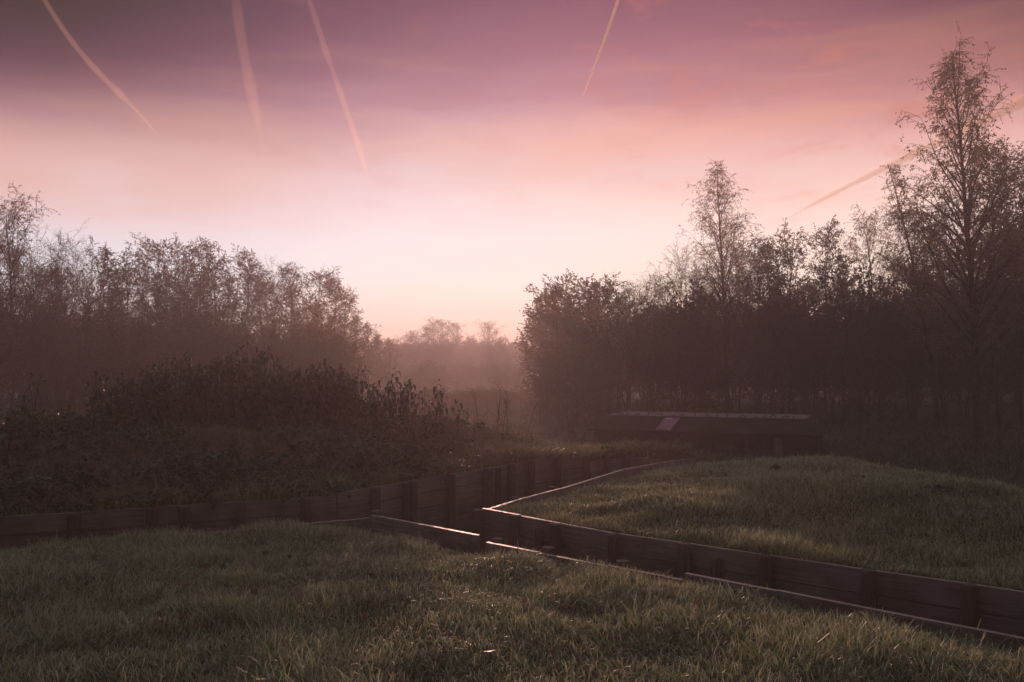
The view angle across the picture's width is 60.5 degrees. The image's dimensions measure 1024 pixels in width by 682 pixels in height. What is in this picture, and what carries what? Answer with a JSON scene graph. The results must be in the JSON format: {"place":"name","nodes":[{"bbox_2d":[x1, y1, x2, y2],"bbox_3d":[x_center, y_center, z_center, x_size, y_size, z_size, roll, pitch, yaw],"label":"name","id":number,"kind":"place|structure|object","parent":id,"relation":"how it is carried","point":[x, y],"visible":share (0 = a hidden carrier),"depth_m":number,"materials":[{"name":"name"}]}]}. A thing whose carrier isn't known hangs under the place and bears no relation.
{"place":"outdoors","nodes":[
{"label":"outdoors","id":0,"kind":"place"},
{"bbox_2d":[0,384,700,514],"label":"dead bank grass","id":1,"kind":"structure","parent":0,"point":[482,441],"depth_m":13.79,"materials":[{"name":"plant"}]},
{"bbox_2d":[0,374,1023,681],"bbox_3d":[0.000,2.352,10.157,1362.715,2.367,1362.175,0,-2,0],"label":"ground","id":2,"kind":"structure","parent":0,"point":[664,454],"depth_m":9.77,"materials":[{"name":"soil"}]},
{"bbox_2d":[0,300,26,401],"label":"twiggy shrub","id":3,"kind":"object","parent":2,"relation":"on","point":[5,343],"visible":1,"depth_m":36.84,"materials":[{"name":"brown plant"}]},
{"bbox_2d":[0,296,72,414],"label":"leafy bush","id":4,"kind":"object","parent":2,"relation":"on","point":[21,379],"visible":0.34,"depth_m":44.44,"materials":[{"name":"green plant"}]},
{"bbox_2d":[3,279,83,412],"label":"bare shrub","id":5,"kind":"object","parent":2,"relation":"on","point":[37,353],"visible":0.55,"depth_m":42.79,"materials":[{"name":"brown plant"}]},
{"bbox_2d":[0,219,87,409],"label":"slender tree","id":6,"kind":"object","parent":2,"relation":"on","point":[51,269],"visible":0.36,"depth_m":45.83,"materials":[{"name":"brown plant"}]},
{"bbox_2d":[0,183,89,411],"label":"willow tree","id":7,"kind":"object","parent":2,"relation":"on","point":[11,294],"visible":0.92,"depth_m":41.94,"materials":[{"name":"brown plant"}]},
{"bbox_2d":[22,231,106,407],"bbox_3d":[-26.486,-1.024,52.402,4.524,11.438,4.708,0,-2,-10],"label":"bare shrub","id":8,"kind":"object","parent":2,"relation":"on","point":[76,279],"visible":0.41,"depth_m":52.35,"materials":[{"name":"brown plant"}]},
{"bbox_2d":[41,272,155,405],"bbox_3d":[-18.275,0.620,39.076,4.789,7.244,4.328,2,-3,-42],"label":"twiggy shrub","id":9,"kind":"object","parent":2,"relation":"on","point":[88,320],"visible":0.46,"depth_m":38.54,"materials":[{"name":"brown plant"}]},
{"bbox_2d":[79,235,132,357],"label":"slender tree","id":10,"kind":"object","parent":2,"relation":"on","point":[106,257],"visible":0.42,"depth_m":57.91,"materials":[{"name":"brown plant"}]},
{"bbox_2d":[51,298,181,410],"bbox_3d":[-16.453,1.174,36.769,5.556,6.018,4.719,0,-2,14],"label":"leafy bush","id":11,"kind":"object","parent":2,"relation":"on","point":[110,347],"visible":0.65,"depth_m":36.31,"materials":[{"name":"green plant"}]},
{"bbox_2d":[98,243,158,382],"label":"slender tree","id":12,"kind":"object","parent":2,"relation":"on","point":[123,276],"visible":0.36,"depth_m":60.02,"materials":[{"name":"brown plant"}]},
{"bbox_2d":[83,364,186,433],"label":"drooping shrub","id":13,"kind":"object","parent":2,"relation":"on","point":[150,400],"visible":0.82,"depth_m":14.78,"materials":[{"name":"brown plant"}]},
{"bbox_2d":[114,285,180,373],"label":"bare shrub","id":14,"kind":"object","parent":2,"relation":"on","point":[144,311],"visible":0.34,"depth_m":48.26,"materials":[{"name":"brown plant"}]},
{"bbox_2d":[126,232,191,363],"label":"alder tree","id":15,"kind":"object","parent":2,"relation":"on","point":[154,278],"visible":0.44,"depth_m":59.96,"materials":[{"name":"brown plant"}]},
{"bbox_2d":[109,357,225,426],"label":"drooping shrub","id":16,"kind":"object","parent":2,"relation":"on","point":[165,397],"visible":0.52,"depth_m":15.51,"materials":[{"name":"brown plant"}]},
{"bbox_2d":[0,495,335,550],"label":"trench wall","id":17,"kind":"structure","parent":2,"relation":"on","point":[307,509],"depth_m":10.20,"materials":[{"name":"brown wood"}]},
{"bbox_2d":[144,232,218,349],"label":"slender tree","id":18,"kind":"object","parent":2,"relation":"on","point":[179,270],"visible":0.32,"depth_m":62.06,"materials":[{"name":"brown plant"}]},
{"bbox_2d":[5,517,370,551],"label":"trench wall","id":19,"kind":"structure","parent":2,"relation":"on","point":[362,523],"depth_m":10.10,"materials":[{"name":"brown wood"}]},
{"bbox_2d":[145,277,240,392],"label":"twiggy shrub","id":20,"kind":"object","parent":2,"relation":"on","point":[176,332],"visible":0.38,"depth_m":43.52,"materials":[{"name":"brown plant"}]},
{"bbox_2d":[167,236,230,375],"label":"alder tree","id":21,"kind":"object","parent":2,"relation":"on","point":[203,267],"visible":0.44,"depth_m":60.01,"materials":[{"name":"brown plant"}]},
{"bbox_2d":[146,349,264,423],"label":"drooping shrub","id":22,"kind":"object","parent":2,"relation":"on","point":[204,381],"visible":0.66,"depth_m":16.00,"materials":[{"name":"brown plant"}]},
{"bbox_2d":[186,242,244,364],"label":"slender tree","id":23,"kind":"object","parent":2,"relation":"on","point":[218,272],"visible":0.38,"depth_m":61.92,"materials":[{"name":"brown plant"}]},
{"bbox_2d":[171,297,264,400],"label":"leafy bush","id":24,"kind":"object","parent":2,"relation":"on","point":[208,350],"visible":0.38,"depth_m":40.97,"materials":[{"name":"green plant"}]},
{"bbox_2d":[223,270,269,349],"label":"alder tree","id":25,"kind":"object","parent":2,"relation":"on","point":[246,293],"visible":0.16,"depth_m":76.91,"materials":[{"name":"brown plant"}]},
{"bbox_2d":[198,342,296,420],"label":"drooping shrub","id":26,"kind":"object","parent":2,"relation":"on","point":[256,367],"visible":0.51,"depth_m":16.52,"materials":[{"name":"green plant"}]},
{"bbox_2d":[223,243,280,366],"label":"slender tree","id":27,"kind":"object","parent":2,"relation":"on","point":[249,274],"visible":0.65,"depth_m":62.18,"materials":[{"name":"brown plant"}]},
{"bbox_2d":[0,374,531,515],"bbox_3d":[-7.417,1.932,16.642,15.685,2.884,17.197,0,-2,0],"label":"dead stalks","id":28,"kind":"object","parent":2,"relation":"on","point":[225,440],"visible":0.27,"depth_m":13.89,"materials":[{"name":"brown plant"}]},
{"bbox_2d":[225,304,312,388],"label":"twiggy shrub","id":29,"kind":"object","parent":2,"relation":"on","point":[276,339],"visible":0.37,"depth_m":37.50,"materials":[{"name":"brown plant"}]},
{"bbox_2d":[241,254,307,369],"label":"slender tree","id":30,"kind":"object","parent":2,"relation":"on","point":[263,302],"visible":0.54,"depth_m":63.89,"materials":[{"name":"brown plant"}]},
{"bbox_2d":[238,367,318,425],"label":"drooping shrub","id":31,"kind":"object","parent":2,"relation":"on","point":[266,393],"visible":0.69,"depth_m":16.43,"materials":[{"name":"green plant"}]},
{"bbox_2d":[263,261,317,379],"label":"alder tree","id":32,"kind":"object","parent":2,"relation":"on","point":[288,270],"visible":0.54,"depth_m":64.11,"materials":[{"name":"brown plant"}]},
{"bbox_2d":[252,326,331,394],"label":"twiggy shrub","id":33,"kind":"object","parent":2,"relation":"on","point":[287,357],"visible":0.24,"depth_m":35.50,"materials":[{"name":"brown plant"}]},
{"bbox_2d":[267,362,343,424],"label":"drooping shrub","id":34,"kind":"object","parent":2,"relation":"on","point":[319,400],"visible":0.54,"depth_m":16.55,"materials":[{"name":"green plant"}]},
{"bbox_2d":[294,266,343,367],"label":"alder tree","id":35,"kind":"object","parent":2,"relation":"on","point":[330,285],"visible":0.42,"depth_m":65.78,"materials":[{"name":"brown plant"}]},
{"bbox_2d":[269,300,373,396],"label":"leafy bush","id":36,"kind":"object","parent":2,"relation":"on","point":[319,334],"visible":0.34,"depth_m":46.74,"materials":[{"name":"green plant"}]},
{"bbox_2d":[297,359,360,424],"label":"drooping shrub","id":37,"kind":"object","parent":2,"relation":"on","point":[347,392],"visible":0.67,"depth_m":16.91,"materials":[{"name":"green plant"}]},
{"bbox_2d":[310,271,361,363],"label":"slender tree","id":38,"kind":"object","parent":2,"relation":"on","point":[338,288],"visible":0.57,"depth_m":67.95,"materials":[{"name":"brown plant"}]},
{"bbox_2d":[321,338,368,407],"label":"bare shrub","id":39,"kind":"object","parent":2,"relation":"on","point":[345,360],"visible":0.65,"depth_m":44.80,"materials":[{"name":"brown plant"}]},
{"bbox_2d":[0,392,695,515],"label":"bramble cover","id":40,"kind":"object","parent":2,"relation":"on","point":[250,472],"visible":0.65,"depth_m":12.81,"materials":[{"name":"green plant"}]},
{"bbox_2d":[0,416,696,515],"bbox_3d":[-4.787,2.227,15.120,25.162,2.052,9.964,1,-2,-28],"label":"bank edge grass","id":41,"kind":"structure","parent":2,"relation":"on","point":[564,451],"depth_m":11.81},
{"bbox_2d":[329,284,371,378],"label":"slender tree","id":42,"kind":"object","parent":2,"relation":"on","point":[345,306],"visible":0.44,"depth_m":69.87,"materials":[{"name":"brown plant"}]},
{"bbox_2d":[340,366,371,418],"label":"drooping shrub","id":43,"kind":"object","parent":2,"relation":"on","point":[361,387],"visible":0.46,"depth_m":17.36,"materials":[{"name":"green plant"}]},
{"bbox_2d":[346,310,371,389],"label":"slender tree","id":44,"kind":"object","parent":2,"relation":"on","point":[363,339],"visible":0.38,"depth_m":72.00,"materials":[{"name":"brown plant"}]},
{"bbox_2d":[358,322,381,400],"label":"slender tree","id":45,"kind":"object","parent":2,"relation":"on","point":[372,348],"visible":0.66,"depth_m":75.80,"materials":[{"name":"brown plant"}]},
{"bbox_2d":[353,384,391,421],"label":"drooping shrub","id":46,"kind":"object","parent":2,"relation":"on","point":[372,399],"visible":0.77,"depth_m":17.38,"materials":[{"name":"green plant"}]},
{"bbox_2d":[369,332,391,389],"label":"slender tree","id":47,"kind":"object","parent":2,"relation":"on","point":[378,352],"visible":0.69,"depth_m":83.99,"materials":[{"name":"brown plant"}]},
{"bbox_2d":[368,372,410,425],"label":"drooping shrub","id":48,"kind":"object","parent":2,"relation":"on","point":[390,411],"visible":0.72,"depth_m":17.55,"materials":[{"name":"green plant"}]},
{"bbox_2d":[376,336,403,386],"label":"alder tree","id":49,"kind":"object","parent":2,"relation":"on","point":[389,353],"visible":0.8,"depth_m":96.01,"materials":[{"name":"brown plant"}]},
{"bbox_2d":[398,328,429,371],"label":"slender tree","id":50,"kind":"object","parent":2,"relation":"on","point":[413,336],"visible":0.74,"depth_m":174.51,"materials":[{"name":"brown plant"}]},
{"bbox_2d":[371,510,479,555],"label":"trench wall","id":51,"kind":"structure","parent":2,"relation":"on","point":[452,537],"depth_m":9.34,"materials":[{"name":"brown wood"}]},
{"bbox_2d":[412,385,458,408],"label":"leafy bush","id":52,"kind":"object","parent":2,"relation":"on","point":[428,392],"visible":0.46,"depth_m":59.58,"materials":[{"name":"green plant"}]},
{"bbox_2d":[420,334,477,383],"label":"leafy bush","id":53,"kind":"object","parent":2,"relation":"on","point":[451,353],"visible":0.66,"depth_m":172.10,"materials":[{"name":"green plant"}]},
{"bbox_2d":[335,456,589,532],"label":"trench wall","id":54,"kind":"structure","parent":2,"relation":"on","point":[499,485],"depth_m":13.56,"materials":[{"name":"brown wood"}]},
{"bbox_2d":[464,320,504,383],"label":"willow tree","id":55,"kind":"object","parent":2,"relation":"on","point":[488,339],"visible":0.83,"depth_m":175.14,"materials":[{"name":"brown plant"}]},
{"bbox_2d":[0,415,1018,681],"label":"fallen leaves","id":56,"kind":"object","parent":2,"relation":"on","point":[366,603],"visible":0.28,"depth_m":6.44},
{"bbox_2d":[0,513,1023,681],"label":"lawn grass","id":57,"kind":"structure","parent":2,"relation":"on","point":[89,622],"depth_m":5.90,"materials":[{"name":"plant"}]},
{"bbox_2d":[0,397,1023,491],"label":"rough meadow grass","id":58,"kind":"structure","parent":2,"relation":"on","point":[841,444],"depth_m":34.52,"materials":[{"name":"green plant"}]},
{"bbox_2d":[490,337,533,379],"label":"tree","id":59,"kind":"object","parent":2,"relation":"on","point":[514,355],"visible":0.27,"depth_m":174.34,"materials":[{"name":"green plant"}]},
{"bbox_2d":[514,346,577,428],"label":"twiggy shrub","id":60,"kind":"object","parent":2,"relation":"on","point":[540,383],"visible":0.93,"depth_m":40.63,"materials":[{"name":"brown plant"}]},
{"bbox_2d":[519,268,598,409],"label":"broad tree","id":61,"kind":"object","parent":2,"relation":"on","point":[552,295],"visible":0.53,"depth_m":57.71,"materials":[{"name":"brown plant"}]},
{"bbox_2d":[513,288,606,391],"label":"leafy bush","id":62,"kind":"object","parent":2,"relation":"on","point":[524,334],"visible":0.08,"depth_m":83.27,"materials":[{"name":"green plant"}]},
{"bbox_2d":[528,300,631,427],"bbox_3d":[3.099,1.277,41.871,5.026,6.511,5.255,-1,-2,20],"label":"leafy bush","id":63,"kind":"object","parent":2,"relation":"on","point":[565,351],"visible":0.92,"depth_m":41.35,"materials":[{"name":"green plant"}]},
{"bbox_2d":[486,538,683,583],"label":"trench wall","id":64,"kind":"structure","parent":2,"relation":"on","point":[494,543],"depth_m":8.23,"materials":[{"name":"brown wood"}]},
{"bbox_2d":[488,458,695,510],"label":"trench wall","id":65,"kind":"structure","parent":2,"relation":"on","point":[602,479],"depth_m":13.53,"materials":[{"name":"brown wood"}]},
{"bbox_2d":[562,325,632,420],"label":"twiggy shrub","id":66,"kind":"object","parent":2,"relation":"on","point":[608,405],"visible":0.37,"depth_m":42.55,"materials":[{"name":"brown plant"}]},
{"bbox_2d":[558,271,643,406],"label":"broad tree","id":67,"kind":"object","parent":2,"relation":"on","point":[595,286],"visible":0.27,"depth_m":63.50,"materials":[{"name":"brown plant"}]},
{"bbox_2d":[580,293,636,410],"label":"tree","id":68,"kind":"object","parent":2,"relation":"on","point":[597,318],"visible":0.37,"depth_m":52.80,"materials":[{"name":"brown plant"}]},
{"bbox_2d":[590,454,647,478],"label":"trench wall","id":69,"kind":"structure","parent":2,"relation":"on","point":[607,464],"depth_m":16.64,"materials":[{"name":"brown wood"}]},
{"bbox_2d":[599,274,650,409],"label":"willow tree","id":70,"kind":"object","parent":2,"relation":"on","point":[623,293],"visible":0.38,"depth_m":58.03,"materials":[{"name":"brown plant"}]},
{"bbox_2d":[596,296,655,412],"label":"bare shrub","id":71,"kind":"object","parent":2,"relation":"on","point":[633,364],"visible":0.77,"depth_m":44.12,"materials":[{"name":"brown plant"}]},
{"bbox_2d":[614,304,682,411],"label":"twiggy shrub","id":72,"kind":"object","parent":2,"relation":"on","point":[653,375],"visible":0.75,"depth_m":44.52,"materials":[{"name":"brown plant"}]},
{"bbox_2d":[627,270,672,410],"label":"bare shrub","id":73,"kind":"object","parent":2,"relation":"on","point":[642,296],"visible":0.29,"depth_m":55.84,"materials":[{"name":"brown plant"}]},
{"bbox_2d":[628,260,695,409],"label":"willow tree","id":74,"kind":"object","parent":2,"relation":"on","point":[663,287],"visible":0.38,"depth_m":54.19,"materials":[{"name":"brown plant"}]},
{"bbox_2d":[624,274,745,412],"bbox_3d":[8.918,0.464,45.870,6.612,8.260,5.617,0,-2,-13],"label":"leafy bush","id":75,"kind":"object","parent":2,"relation":"on","point":[686,323],"visible":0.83,"depth_m":45.51,"materials":[{"name":"green plant"}]},
{"bbox_2d":[658,233,726,412],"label":"slender tree","id":76,"kind":"object","parent":2,"relation":"on","point":[686,265],"visible":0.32,"depth_m":53.57,"materials":[{"name":"brown plant"}]},
{"bbox_2d":[585,409,829,458],"bbox_3d":[6.509,3.074,29.079,7.400,1.593,3.504,-1,-2,23],"label":"bunker","id":77,"kind":"object","parent":2,"relation":"on","point":[787,434],"visible":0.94,"depth_m":27.61,"materials":[{"name":"concrete"}]},
{"bbox_2d":[664,159,780,412],"bbox_3d":[11.989,-2.912,50.508,5.742,15.135,7.000,-2,-3,41],"label":"spire tree","id":78,"kind":"object","parent":2,"relation":"on","point":[722,267],"visible":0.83,"depth_m":50.05,"materials":[{"name":"brown plant"}]},
{"bbox_2d":[704,279,765,412],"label":"bare shrub","id":79,"kind":"object","parent":2,"relation":"on","point":[740,342],"visible":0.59,"depth_m":48.07,"materials":[{"name":"brown plant"}]},
{"bbox_2d":[699,228,783,413],"bbox_3d":[13.881,-1.230,54.678,5.252,12.089,5.214,0,-2,-6],"label":"willow tree","id":80,"kind":"object","parent":2,"relation":"on","point":[739,399],"visible":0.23,"depth_m":54.23,"materials":[{"name":"brown plant"}]},
{"bbox_2d":[473,508,1023,636],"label":"trench wall","id":81,"kind":"structure","parent":2,"relation":"on","point":[873,588],"depth_m":7.89,"materials":[{"name":"brown wood"}]},
{"bbox_2d":[731,235,790,413],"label":"slender tree","id":82,"kind":"object","parent":2,"relation":"on","point":[751,256],"visible":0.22,"depth_m":52.16,"materials":[{"name":"brown plant"}]},
{"bbox_2d":[733,235,803,413],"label":"alder tree","id":83,"kind":"object","parent":2,"relation":"on","point":[772,266],"visible":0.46,"depth_m":49.95,"materials":[{"name":"brown plant"}]},
{"bbox_2d":[728,259,838,413],"bbox_3d":[15.710,0.101,50.146,6.264,9.716,6.550,1,-2,-24],"label":"leafy bush","id":84,"kind":"object","parent":2,"relation":"on","point":[778,382],"visible":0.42,"depth_m":49.26,"materials":[{"name":"green plant"}]},
{"bbox_2d":[750,218,836,413],"bbox_3d":[16.194,-1.160,50.319,5.267,11.560,4.086,0,-2,7],"label":"slender tree","id":85,"kind":"object","parent":2,"relation":"on","point":[791,265],"visible":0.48,"depth_m":49.92,"materials":[{"name":"brown plant"}]},
{"bbox_2d":[780,275,831,398],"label":"broad tree","id":86,"kind":"object","parent":2,"relation":"on","point":[803,287],"visible":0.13,"depth_m":69.93,"materials":[{"name":"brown plant"}]},
{"bbox_2d":[801,214,865,417],"bbox_3d":[17.895,-1.292,50.406,3.738,11.868,3.284,0,-2,-13],"label":"slender tree","id":87,"kind":"object","parent":2,"relation":"on","point":[825,243],"visible":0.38,"depth_m":50.13,"materials":[{"name":"brown plant"}]},
{"bbox_2d":[802,269,878,425],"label":"bare shrub","id":88,"kind":"object","parent":2,"relation":"on","point":[841,377],"visible":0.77,"depth_m":41.72,"materials":[{"name":"brown plant"}]},
{"bbox_2d":[820,245,877,416],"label":"slender tree","id":89,"kind":"object","parent":2,"relation":"on","point":[842,267],"visible":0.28,"depth_m":48.08,"materials":[{"name":"brown plant"}]},
{"bbox_2d":[684,572,1023,655],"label":"trench wall","id":90,"kind":"structure","parent":2,"relation":"on","point":[814,602],"depth_m":6.16,"materials":[{"name":"brown wood"}]},
{"bbox_2d":[832,203,912,408],"bbox_3d":[24.608,-2.205,59.668,5.573,14.346,5.412,0,-2,13],"label":"willow tree","id":91,"kind":"object","parent":2,"relation":"on","point":[869,230],"visible":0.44,"depth_m":60.12,"materials":[{"name":"brown plant"}]},
{"bbox_2d":[810,256,954,423],"bbox_3d":[18.549,0.178,44.188,6.792,8.673,5.770,0,-2,-8],"label":"leafy bush","id":92,"kind":"object","parent":2,"relation":"on","point":[877,311],"visible":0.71,"depth_m":43.17,"materials":[{"name":"green plant"}]},
{"bbox_2d":[872,244,953,403],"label":"broad tree","id":93,"kind":"object","parent":2,"relation":"on","point":[907,295],"visible":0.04,"depth_m":64.11,"materials":[{"name":"brown plant"}]},
{"bbox_2d":[865,206,962,418],"bbox_3d":[21.646,-1.478,47.415,5.047,11.980,4.901,-1,-2,32],"label":"willow tree","id":94,"kind":"object","parent":2,"relation":"on","point":[902,259],"visible":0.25,"depth_m":47.18,"materials":[{"name":"brown plant"}]},
{"bbox_2d":[866,162,966,427],"bbox_3d":[18.400,-1.978,40.087,4.024,12.449,3.207,1,-2,-28],"label":"leaning willow","id":95,"kind":"object","parent":2,"relation":"on","point":[933,377],"visible":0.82,"depth_m":39.95,"materials":[{"name":"brown plant"}]},
{"bbox_2d":[902,209,971,425],"bbox_3d":[20.867,-1.101,43.364,3.878,10.907,3.916,-2,-3,43],"label":"slender tree","id":96,"kind":"object","parent":2,"relation":"on","point":[937,326],"visible":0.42,"depth_m":42.90,"materials":[{"name":"brown plant"}]},
{"bbox_2d":[903,257,996,420],"bbox_3d":[22.794,0.009,45.660,4.804,8.847,4.104,-1,-2,29],"label":"bare shrub","id":97,"kind":"object","parent":2,"relation":"on","point":[945,406],"visible":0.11,"depth_m":45.82,"materials":[{"name":"brown plant"}]},
{"bbox_2d":[881,22,1023,441],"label":"tall willow","id":98,"kind":"object","parent":2,"relation":"on","point":[969,286],"visible":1,"depth_m":32.96,"materials":[{"name":"brown plant"}]},
{"bbox_2d":[933,281,1004,418],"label":"twiggy shrub","id":99,"kind":"object","parent":2,"relation":"on","point":[968,393],"visible":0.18,"depth_m":46.87,"materials":[{"name":"brown plant"}]},
{"bbox_2d":[925,243,1023,418],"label":"leafy bush","id":100,"kind":"object","parent":2,"relation":"on","point":[986,405],"visible":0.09,"depth_m":47.75,"materials":[{"name":"green plant"}]},
{"bbox_2d":[937,205,1023,428],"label":"alder tree","id":101,"kind":"object","parent":2,"relation":"on","point":[993,385],"visible":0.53,"depth_m":38.85,"materials":[{"name":"brown plant"}]},
{"bbox_2d":[937,130,1023,421],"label":"alder tree","id":102,"kind":"object","parent":2,"relation":"on","point":[977,224],"visible":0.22,"depth_m":45.27,"materials":[{"name":"brown plant"}]},
{"bbox_2d":[978,145,1023,427],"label":"slender tree","id":103,"kind":"object","parent":2,"relation":"on","point":[1014,373],"visible":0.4,"depth_m":41.00,"materials":[{"name":"brown plant"}]},
{"bbox_2d":[0,0,1023,367],"label":"sky","id":104,"kind":"structure","parent":0,"point":[450,157],"materials":[{"name":"pink"}]},
{"bbox_2d":[497,450,1023,590],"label":"mound grass","id":105,"kind":"structure","parent":0,"point":[761,481],"depth_m":9.83,"materials":[{"name":"plant"}]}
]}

